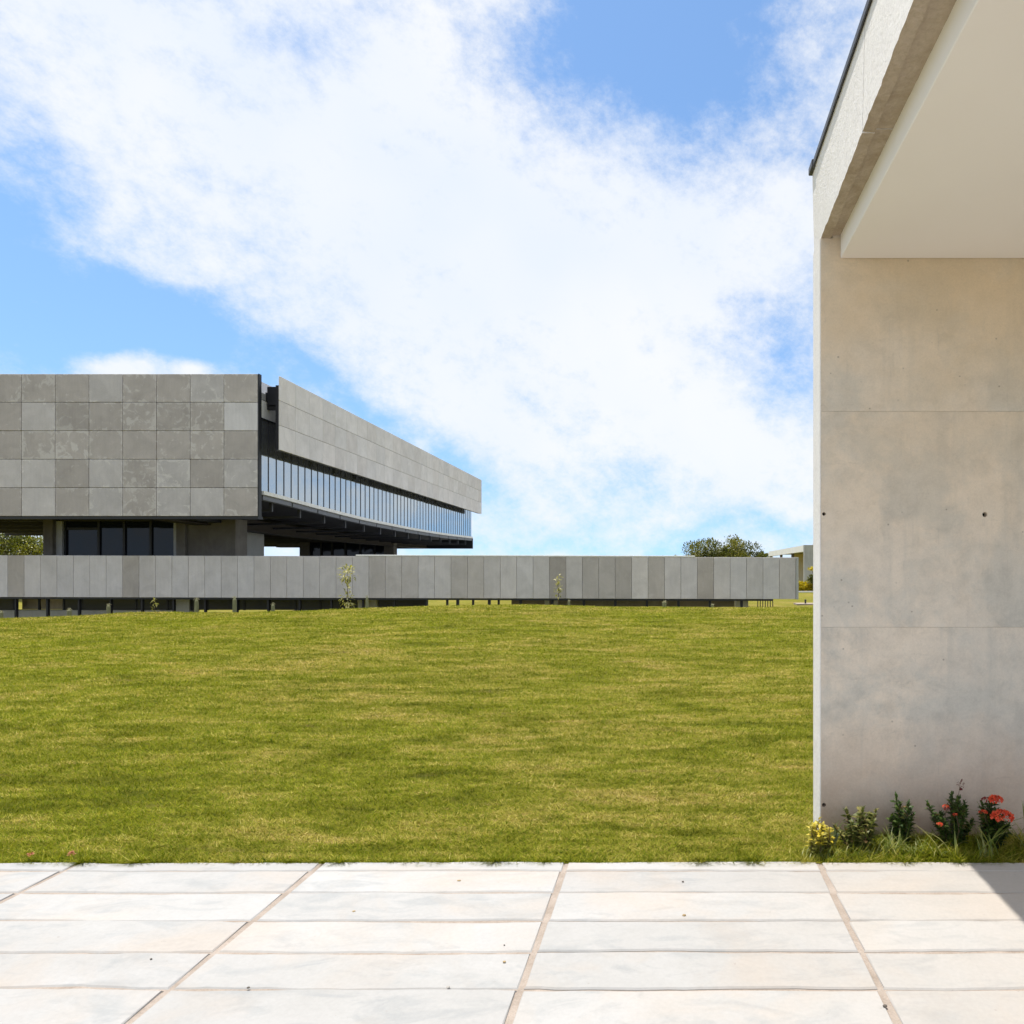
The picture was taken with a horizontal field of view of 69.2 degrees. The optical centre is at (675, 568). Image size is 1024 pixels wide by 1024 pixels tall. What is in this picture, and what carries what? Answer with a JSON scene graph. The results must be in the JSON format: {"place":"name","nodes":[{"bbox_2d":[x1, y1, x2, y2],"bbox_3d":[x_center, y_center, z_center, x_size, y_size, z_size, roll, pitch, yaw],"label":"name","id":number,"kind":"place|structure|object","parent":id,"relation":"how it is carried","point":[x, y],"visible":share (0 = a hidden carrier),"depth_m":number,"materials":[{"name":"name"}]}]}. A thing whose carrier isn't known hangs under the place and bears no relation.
{"place":"outdoors","nodes":[
{"label":"outdoors","id":0,"kind":"place"},
{"bbox_2d":[0,374,481,555],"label":"building","id":1,"kind":"structure","parent":0,"point":[172,465],"depth_m":25.42,"materials":[{"name":"grey concrete"}]},
{"bbox_2d":[67,530,96,555],"bbox_3d":[-23.388,-0.398,28.310,1.225,2.278,0.020,0,0,0],"label":"window pane","id":2,"kind":"structure","parent":1,"relation":"in","point":[79,542],"depth_m":28.30,"materials":[{"name":"black glass"}]},
{"bbox_2d":[67,521,96,527],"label":"window pane","id":3,"kind":"structure","parent":1,"relation":"in","point":[70,524],"depth_m":28.30,"materials":[{"name":"black glass"}]},
{"bbox_2d":[101,521,122,555],"bbox_3d":[-22.225,-0.785,28.310,0.900,3.051,0.020,0,0,0],"label":"window pane","id":4,"kind":"structure","parent":1,"relation":"in","point":[111,531],"depth_m":28.30,"materials":[{"name":"black glass"}]},
{"bbox_2d":[126,521,148,555],"bbox_3d":[-21.200,-0.785,28.310,0.950,3.051,0.020,0,0,0],"label":"window pane","id":5,"kind":"structure","parent":1,"relation":"in","point":[137,532],"depth_m":28.30,"materials":[{"name":"black glass"}]},
{"bbox_2d":[153,521,173,555],"bbox_3d":[-20.194,-0.785,28.310,0.863,3.051,0.020,0,0,0],"label":"window pane","id":6,"kind":"structure","parent":1,"relation":"in","point":[163,532],"depth_m":28.30,"materials":[{"name":"black glass"}]},
{"bbox_2d":[262,420,267,491],"bbox_3d":[-14.879,-4.080,25.935,0.020,2.580,0.511,0,0,-2],"label":"window pane","id":7,"kind":"structure","parent":1,"relation":"in","point":[264,423],"depth_m":25.95,"materials":[{"name":"blue glass"}]},
{"bbox_2d":[269,423,275,493],"bbox_3d":[-14.896,-4.072,26.486,0.020,2.596,0.511,0,0,-2],"label":"window pane","id":8,"kind":"structure","parent":1,"relation":"in","point":[272,427],"depth_m":26.50,"materials":[{"name":"blue glass"}]},
{"bbox_2d":[277,451,283,495],"bbox_3d":[-14.913,-4.062,27.037,0.020,2.616,0.511,0,0,-2],"label":"window pane","id":9,"kind":"structure","parent":1,"relation":"in","point":[280,455],"depth_m":27.07,"materials":[{"name":"blue glass"}]},
{"bbox_2d":[285,453,290,497],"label":"window pane","id":10,"kind":"structure","parent":1,"relation":"in","point":[287,456],"depth_m":27.62,"materials":[{"name":"blue glass"}]},
{"bbox_2d":[292,455,297,499],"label":"window pane","id":11,"kind":"structure","parent":1,"relation":"in","point":[294,459],"depth_m":28.16,"materials":[{"name":"blue glass"}]},
{"bbox_2d":[299,458,304,501],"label":"window pane","id":12,"kind":"structure","parent":1,"relation":"in","point":[301,461],"depth_m":28.72,"materials":[{"name":"blue glass"}]},
{"bbox_2d":[306,460,310,502],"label":"window pane","id":13,"kind":"structure","parent":1,"relation":"in","point":[308,463],"depth_m":29.27,"materials":[{"name":"blue glass"}]},
{"bbox_2d":[312,462,316,504],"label":"window pane","id":14,"kind":"structure","parent":1,"relation":"in","point":[314,465],"depth_m":29.78,"materials":[{"name":"blue glass"}]},
{"bbox_2d":[312,542,319,555],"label":"window pane","id":15,"kind":"structure","parent":1,"relation":"in","point":[315,545],"depth_m":48.30,"materials":[{"name":"black glass"}]},
{"bbox_2d":[318,464,322,506],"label":"window pane","id":16,"kind":"structure","parent":1,"relation":"in","point":[320,467],"depth_m":30.32,"materials":[{"name":"blue glass"}]},
{"bbox_2d":[324,465,328,507],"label":"window pane","id":17,"kind":"structure","parent":1,"relation":"in","point":[326,469],"depth_m":30.88,"materials":[{"name":"blue glass"}]},
{"bbox_2d":[322,542,330,555],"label":"window pane","id":18,"kind":"structure","parent":1,"relation":"in","point":[326,546],"depth_m":48.30,"materials":[{"name":"black glass"}]},
{"bbox_2d":[330,467,334,509],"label":"window pane","id":19,"kind":"structure","parent":1,"relation":"in","point":[332,471],"depth_m":31.46,"materials":[{"name":"blue glass"}]},
{"bbox_2d":[336,469,339,510],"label":"window pane","id":20,"kind":"structure","parent":1,"relation":"in","point":[337,471],"depth_m":31.95,"materials":[{"name":"blue glass"}]},
{"bbox_2d":[333,542,343,555],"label":"window pane","id":21,"kind":"structure","parent":1,"relation":"in","point":[338,547],"depth_m":48.30,"materials":[{"name":"black glass"}]},
{"bbox_2d":[341,471,345,512],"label":"window pane","id":22,"kind":"structure","parent":1,"relation":"in","point":[343,474],"depth_m":32.58,"materials":[{"name":"blue glass"}]},
{"bbox_2d":[346,472,350,513],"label":"window pane","id":23,"kind":"structure","parent":1,"relation":"in","point":[348,476],"depth_m":33.11,"materials":[{"name":"blue glass"}]},
{"bbox_2d":[347,543,358,555],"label":"window pane","id":24,"kind":"structure","parent":1,"relation":"in","point":[352,549],"depth_m":48.30,"materials":[{"name":"black glass"}]},
{"bbox_2d":[351,474,355,514],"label":"window pane","id":25,"kind":"structure","parent":1,"relation":"in","point":[353,477],"depth_m":33.66,"materials":[{"name":"blue glass"}]},
{"bbox_2d":[356,475,359,515],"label":"window pane","id":26,"kind":"structure","parent":1,"relation":"in","point":[357,477],"depth_m":34.12,"materials":[{"name":"blue glass"}]},
{"bbox_2d":[361,477,364,517],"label":"window pane","id":27,"kind":"structure","parent":1,"relation":"in","point":[362,479],"depth_m":34.70,"materials":[{"name":"blue glass"}]},
{"bbox_2d":[366,479,368,518],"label":"window pane","id":28,"kind":"structure","parent":1,"relation":"in","point":[367,480],"depth_m":35.31,"materials":[{"name":"blue glass"}]},
{"bbox_2d":[361,544,373,554],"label":"window pane","id":29,"kind":"structure","parent":1,"relation":"in","point":[365,549],"depth_m":48.30,"materials":[{"name":"black glass"}]},
{"bbox_2d":[370,480,373,519],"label":"window pane","id":30,"kind":"structure","parent":1,"relation":"in","point":[371,481],"depth_m":35.88,"materials":[{"name":"blue glass"}]},
{"bbox_2d":[374,481,377,520],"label":"window pane","id":31,"kind":"structure","parent":1,"relation":"in","point":[375,483],"depth_m":36.33,"materials":[{"name":"blue glass"}]},
{"bbox_2d":[376,546,383,554],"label":"window pane","id":32,"kind":"structure","parent":1,"relation":"in","point":[379,549],"depth_m":48.30,"materials":[{"name":"black glass"}]},
{"bbox_2d":[379,483,381,520],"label":"window pane","id":33,"kind":"structure","parent":1,"relation":"in","point":[380,484],"depth_m":37.00,"materials":[{"name":"blue glass"}]},
{"bbox_2d":[383,484,385,521],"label":"window pane","id":34,"kind":"structure","parent":1,"relation":"in","point":[384,486],"depth_m":37.55,"materials":[{"name":"blue glass"}]},
{"bbox_2d":[387,485,389,522],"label":"window pane","id":35,"kind":"structure","parent":1,"relation":"in","point":[388,487],"depth_m":38.11,"materials":[{"name":"blue glass"}]},
{"bbox_2d":[390,486,393,523],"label":"window pane","id":36,"kind":"structure","parent":1,"relation":"in","point":[391,488],"depth_m":38.63,"materials":[{"name":"blue glass"}]},
{"bbox_2d":[394,487,396,523],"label":"window pane","id":37,"kind":"structure","parent":1,"relation":"in","point":[395,489],"depth_m":39.15,"materials":[{"name":"blue glass"}]},
{"bbox_2d":[398,489,400,524],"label":"window pane","id":38,"kind":"structure","parent":1,"relation":"in","point":[399,490],"depth_m":39.77,"materials":[{"name":"blue glass"}]},
{"bbox_2d":[401,490,403,525],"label":"window pane","id":39,"kind":"structure","parent":1,"relation":"in","point":[402,491],"depth_m":40.25,"materials":[{"name":"blue glass"}]},
{"bbox_2d":[405,491,406,526],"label":"window pane","id":40,"kind":"structure","parent":1,"relation":"in","point":[405,491],"depth_m":40.90,"materials":[{"name":"blue glass"}]},
{"bbox_2d":[408,492,410,526],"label":"window pane","id":41,"kind":"structure","parent":1,"relation":"in","point":[409,493],"depth_m":41.40,"materials":[{"name":"blue glass"}]},
{"bbox_2d":[411,493,413,527],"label":"window pane","id":42,"kind":"structure","parent":1,"relation":"in","point":[412,494],"depth_m":41.92,"materials":[{"name":"blue glass"}]},
{"bbox_2d":[414,494,416,527],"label":"window pane","id":43,"kind":"structure","parent":1,"relation":"in","point":[415,495],"depth_m":42.45,"materials":[{"name":"blue glass"}]},
{"bbox_2d":[417,495,419,528],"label":"window pane","id":44,"kind":"structure","parent":1,"relation":"in","point":[418,496],"depth_m":42.99,"materials":[{"name":"blue glass"}]},
{"bbox_2d":[420,496,422,529],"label":"window pane","id":45,"kind":"structure","parent":1,"relation":"in","point":[421,497],"depth_m":43.55,"materials":[{"name":"blue glass"}]},
{"bbox_2d":[423,497,425,529],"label":"window pane","id":46,"kind":"structure","parent":1,"relation":"in","point":[424,498],"depth_m":44.12,"materials":[{"name":"blue glass"}]},
{"bbox_2d":[426,497,428,530],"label":"window pane","id":47,"kind":"structure","parent":1,"relation":"in","point":[427,499],"depth_m":44.71,"materials":[{"name":"blue glass"}]},
{"bbox_2d":[429,498,430,530],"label":"window pane","id":48,"kind":"structure","parent":1,"relation":"in","point":[429,498],"depth_m":45.11,"materials":[{"name":"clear glass"}]},
{"bbox_2d":[432,499,433,530],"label":"window pane","id":49,"kind":"structure","parent":1,"relation":"in","point":[432,499],"depth_m":45.72,"materials":[{"name":"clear glass"}]},
{"bbox_2d":[434,500,436,531],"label":"window pane","id":50,"kind":"structure","parent":1,"relation":"in","point":[435,502],"depth_m":46.35,"materials":[{"name":"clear glass"}]},
{"bbox_2d":[437,501,438,531],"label":"window pane","id":51,"kind":"structure","parent":1,"relation":"in","point":[437,501],"depth_m":46.89,"materials":[{"name":"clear glass"}]},
{"bbox_2d":[439,502,441,532],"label":"window pane","id":52,"kind":"structure","parent":1,"relation":"in","point":[440,503],"depth_m":47.45,"materials":[{"name":"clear glass"}]},
{"bbox_2d":[442,502,443,532],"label":"window pane","id":53,"kind":"structure","parent":1,"relation":"in","point":[442,502],"depth_m":47.89,"materials":[{"name":"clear glass"}]},
{"bbox_2d":[444,503,445,532],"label":"window pane","id":54,"kind":"structure","parent":1,"relation":"in","point":[444,503],"depth_m":48.47,"materials":[{"name":"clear glass"}]},
{"bbox_2d":[447,504,448,533],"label":"window pane","id":55,"kind":"structure","parent":1,"relation":"in","point":[447,504],"depth_m":49.18,"materials":[{"name":"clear glass"}]},
{"bbox_2d":[449,505,450,533],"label":"window pane","id":56,"kind":"structure","parent":1,"relation":"in","point":[449,505],"depth_m":49.66,"materials":[{"name":"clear glass"}]},
{"bbox_2d":[451,505,452,533],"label":"window pane","id":57,"kind":"structure","parent":1,"relation":"in","point":[451,505],"depth_m":50.03,"materials":[{"name":"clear glass"}]},
{"bbox_2d":[453,506,454,533],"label":"window pane","id":58,"kind":"structure","parent":1,"relation":"in","point":[453,506],"depth_m":50.66,"materials":[{"name":"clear glass"}]},
{"bbox_2d":[469,511,470,535],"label":"window pane","id":59,"kind":"structure","parent":1,"relation":"in","point":[469,511],"depth_m":55.09,"materials":[{"name":"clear glass"}]},
{"bbox_2d":[0,0,866,556],"label":"sky","id":60,"kind":"structure","parent":0,"point":[558,252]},
{"bbox_2d":[0,862,1023,1023],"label":"pavement","id":61,"kind":"structure","parent":0,"point":[740,943],"depth_m":2.97,"materials":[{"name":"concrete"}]},
{"bbox_2d":[0,592,1023,865],"bbox_3d":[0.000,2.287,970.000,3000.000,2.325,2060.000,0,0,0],"label":"ground","id":62,"kind":"structure","parent":0,"point":[782,604],"depth_m":6.29,"materials":[{"name":"plant"}]},
{"bbox_2d":[0,533,42,554],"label":"bright tree","id":63,"kind":"object","parent":62,"relation":"on","point":[22,545],"visible":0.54,"depth_m":76.00,"materials":[{"name":"green plant"}]},
{"bbox_2d":[67,608,71,615],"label":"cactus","id":64,"kind":"object","parent":62,"relation":"on","point":[69,612],"visible":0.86,"depth_m":22.87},
{"bbox_2d":[106,603,110,613],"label":"cactus","id":65,"kind":"object","parent":62,"relation":"on","point":[108,609],"visible":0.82,"depth_m":22.87,"materials":[{"name":"plant"}]},
{"bbox_2d":[151,598,158,611],"bbox_3d":[-16.856,1.421,23.168,0.295,1.059,0.301,0,0,-36],"label":"sapling","id":66,"kind":"object","parent":62,"relation":"on","point":[156,604],"visible":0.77,"depth_m":23.19,"materials":[{"name":"green plant"}]},
{"bbox_2d":[194,598,198,611],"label":"cactus","id":67,"kind":"object","parent":62,"relation":"on","point":[196,605],"visible":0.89,"depth_m":22.86,"materials":[{"name":"plant"}]},
{"bbox_2d":[232,596,236,611],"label":"cactus","id":68,"kind":"object","parent":62,"relation":"on","point":[234,605],"visible":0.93,"depth_m":22.87,"materials":[{"name":"plant"}]},
{"bbox_2d":[337,564,357,608],"bbox_3d":[-10.717,0.960,23.379,0.634,2.286,0.660,0,0,-42],"label":"sapling","id":69,"kind":"object","parent":62,"relation":"on","point":[347,571],"visible":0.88,"depth_m":23.37,"materials":[{"name":"green plant"}]},
{"bbox_2d":[366,595,368,607],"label":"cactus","id":70,"kind":"object","parent":62,"relation":"on","point":[367,603],"visible":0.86,"depth_m":22.97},
{"bbox_2d":[0,555,798,617],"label":"terrace building","id":71,"kind":"structure","parent":62,"relation":"on","point":[48,585],"depth_m":26.10,"materials":[{"name":"grey concrete"}]},
{"bbox_2d":[0,599,11,609],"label":"window pane","id":72,"kind":"structure","parent":71,"relation":"in","point":[5,604],"depth_m":27.05,"materials":[{"name":"black glass"}]},
{"bbox_2d":[65,599,77,609],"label":"window pane","id":73,"kind":"structure","parent":71,"relation":"in","point":[69,603],"depth_m":27.05,"materials":[{"name":"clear glass"}]},
{"bbox_2d":[82,599,108,609],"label":"window pane","id":74,"kind":"structure","parent":71,"relation":"in","point":[87,604],"depth_m":27.05,"materials":[{"name":"black glass"}]},
{"bbox_2d":[113,599,134,609],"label":"window pane","id":75,"kind":"structure","parent":71,"relation":"in","point":[118,604],"depth_m":27.05,"materials":[{"name":"black glass"}]},
{"bbox_2d":[137,599,165,609],"bbox_3d":[-19.744,1.298,27.060,1.123,0.495,0.020,0,0,0],"label":"window pane","id":76,"kind":"structure","parent":71,"relation":"in","point":[148,605],"depth_m":27.05,"materials":[{"name":"black glass"}]},
{"bbox_2d":[168,599,171,609],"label":"window pane","id":77,"kind":"structure","parent":71,"relation":"in","point":[169,600],"depth_m":27.05,"materials":[{"name":"black glass"}]},
{"bbox_2d":[192,599,203,609],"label":"window pane","id":78,"kind":"structure","parent":71,"relation":"in","point":[201,601],"depth_m":27.05,"materials":[{"name":"black glass"}]},
{"bbox_2d":[208,599,232,609],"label":"window pane","id":79,"kind":"structure","parent":71,"relation":"in","point":[213,604],"depth_m":27.05,"materials":[{"name":"black glass"}]},
{"bbox_2d":[240,600,242,609],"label":"window pane","id":80,"kind":"structure","parent":71,"relation":"in","point":[241,601],"depth_m":27.05,"materials":[{"name":"black glass"}]},
{"bbox_2d":[245,600,266,609],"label":"window pane","id":81,"kind":"structure","parent":71,"relation":"in","point":[249,604],"depth_m":27.05,"materials":[{"name":"black glass"}]},
{"bbox_2d":[271,600,293,609],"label":"window pane","id":82,"kind":"structure","parent":71,"relation":"in","point":[280,604],"depth_m":27.05,"materials":[{"name":"black glass"}]},
{"bbox_2d":[296,600,318,609],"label":"window pane","id":83,"kind":"structure","parent":71,"relation":"in","point":[306,604],"depth_m":27.05,"materials":[{"name":"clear glass"}]},
{"bbox_2d":[321,600,344,609],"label":"window pane","id":84,"kind":"structure","parent":71,"relation":"in","point":[325,604],"depth_m":27.05,"materials":[{"name":"black glass"}]},
{"bbox_2d":[347,600,357,608],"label":"window pane","id":85,"kind":"structure","parent":71,"relation":"in","point":[355,602],"depth_m":27.05,"materials":[{"name":"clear glass"}]},
{"bbox_2d":[553,574,563,604],"bbox_3d":[-3.811,0.707,23.410,0.387,1.110,0.367,0,0,23],"label":"sapling","id":86,"kind":"object","parent":62,"relation":"on","point":[559,588],"visible":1,"depth_m":23.39,"materials":[{"name":"green plant"}]},
{"bbox_2d":[680,534,772,557],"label":"broadleaf tree","id":87,"kind":"object","parent":62,"relation":"on","point":[734,549],"visible":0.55,"depth_m":78.43,"materials":[{"name":"green plant"}]},
{"bbox_2d":[769,545,812,582],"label":"pavilion","id":88,"kind":"structure","parent":62,"relation":"on","point":[804,553],"depth_m":52.24,"materials":[{"name":"grey concrete"}]},
{"bbox_2d":[793,603,812,604],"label":"path","id":89,"kind":"structure","parent":62,"relation":"on","point":[803,603],"depth_m":28.48,"materials":[{"name":"concrete"}]},
{"bbox_2d":[799,580,810,590],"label":"hedge shrub","id":90,"kind":"object","parent":62,"relation":"on","point":[805,584],"visible":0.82,"depth_m":44.73,"materials":[{"name":"yellow plant"}]},
{"bbox_2d":[805,582,812,590],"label":"hedge shrub","id":91,"kind":"object","parent":62,"relation":"on","point":[811,586],"visible":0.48,"depth_m":44.74,"materials":[{"name":"green plant"}]},
{"bbox_2d":[805,566,812,584],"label":"flowering shrub","id":92,"kind":"object","parent":62,"relation":"on","point":[810,578],"visible":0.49,"depth_m":44.50,"materials":[{"name":"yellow plant"}]},
{"bbox_2d":[804,817,835,857],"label":"yellow plant","id":93,"kind":"object","parent":62,"relation":"on","point":[818,839],"visible":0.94,"depth_m":3.90,"materials":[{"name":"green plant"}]},
{"bbox_2d":[802,844,838,861],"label":"grass tuft","id":94,"kind":"object","parent":62,"relation":"on","point":[822,855],"visible":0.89,"depth_m":3.87,"materials":[{"name":"green plant"}]},
{"bbox_2d":[821,821,842,844],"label":"grey leaf plant","id":95,"kind":"object","parent":62,"relation":"on","point":[835,835],"visible":0.39,"depth_m":4.01,"materials":[{"name":"plant"}]},
{"bbox_2d":[833,805,881,850],"bbox_3d":[1.005,1.441,3.974,0.275,0.284,0.196,0,0,0],"label":"ixora bush","id":96,"kind":"object","parent":62,"relation":"on","point":[856,833],"visible":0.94,"depth_m":3.95,"materials":[{"name":"green plant"}]},
{"bbox_2d":[826,843,892,857],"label":"grass tuft","id":97,"kind":"object","parent":62,"relation":"on","point":[868,850],"visible":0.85,"depth_m":3.89,"materials":[{"name":"green plant"}]},
{"bbox_2d":[860,823,932,856],"bbox_3d":[1.220,1.483,3.948,0.454,0.176,0.294,0,0,0],"label":"grass tuft","id":98,"kind":"object","parent":62,"relation":"on","point":[898,842],"visible":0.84,"depth_m":3.94,"materials":[{"name":"green plant"}]},
{"bbox_2d":[886,791,916,844],"bbox_3d":[1.284,1.421,4.032,0.181,0.323,0.137,0,0,-33],"label":"ixora bush","id":99,"kind":"object","parent":62,"relation":"on","point":[900,821],"visible":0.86,"depth_m":4.01,"materials":[{"name":"green plant"}]},
{"bbox_2d":[808,0,1023,835],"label":"concrete canopy","id":100,"kind":"object","parent":62,"relation":"on","point":[916,170],"visible":0.98,"depth_m":4.18,"materials":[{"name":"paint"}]},
{"bbox_2d":[894,829,945,854],"bbox_3d":[1.341,1.488,3.898,0.291,0.167,0.267,0,0,18],"label":"grass tuft","id":101,"kind":"object","parent":62,"relation":"on","point":[921,845],"visible":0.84,"depth_m":3.93,"materials":[{"name":"green plant"}]},
{"bbox_2d":[914,822,969,855],"bbox_3d":[1.449,1.472,3.910,0.277,0.199,0.237,0,0,0],"label":"grass tuft","id":102,"kind":"object","parent":62,"relation":"on","point":[955,844],"visible":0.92,"depth_m":3.93,"materials":[{"name":"green plant"}]},
{"bbox_2d":[924,791,978,846],"bbox_3d":[1.542,1.408,4.013,0.293,0.348,0.190,0,0,-18],"label":"ixora bush","id":103,"kind":"object","parent":62,"relation":"on","point":[942,826],"visible":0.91,"depth_m":4.00,"materials":[{"name":"green plant"}]},
{"bbox_2d":[957,779,964,795],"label":"dry twig","id":104,"kind":"object","parent":103,"relation":"on","point":[960,788],"visible":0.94,"depth_m":4.08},
{"bbox_2d":[940,794,1021,858],"bbox_3d":[1.668,1.415,3.926,0.514,0.312,0.363,0,0,-34],"label":"strap leaf plant","id":105,"kind":"object","parent":62,"relation":"on","point":[991,841],"visible":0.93,"depth_m":3.89,"materials":[{"name":"plant"}]},
{"bbox_2d":[976,794,1014,848],"bbox_3d":[1.774,1.415,3.970,0.199,0.334,0.228,0,0,29],"label":"ixora bush","id":106,"kind":"object","parent":62,"relation":"on","point":[992,821],"visible":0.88,"depth_m":3.96,"materials":[{"name":"green plant"}]},
{"bbox_2d":[969,803,1023,849],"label":"strap leaf plant","id":107,"kind":"object","parent":62,"relation":"on","point":[1014,831],"visible":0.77,"depth_m":3.97,"materials":[{"name":"plant"}]}
]}

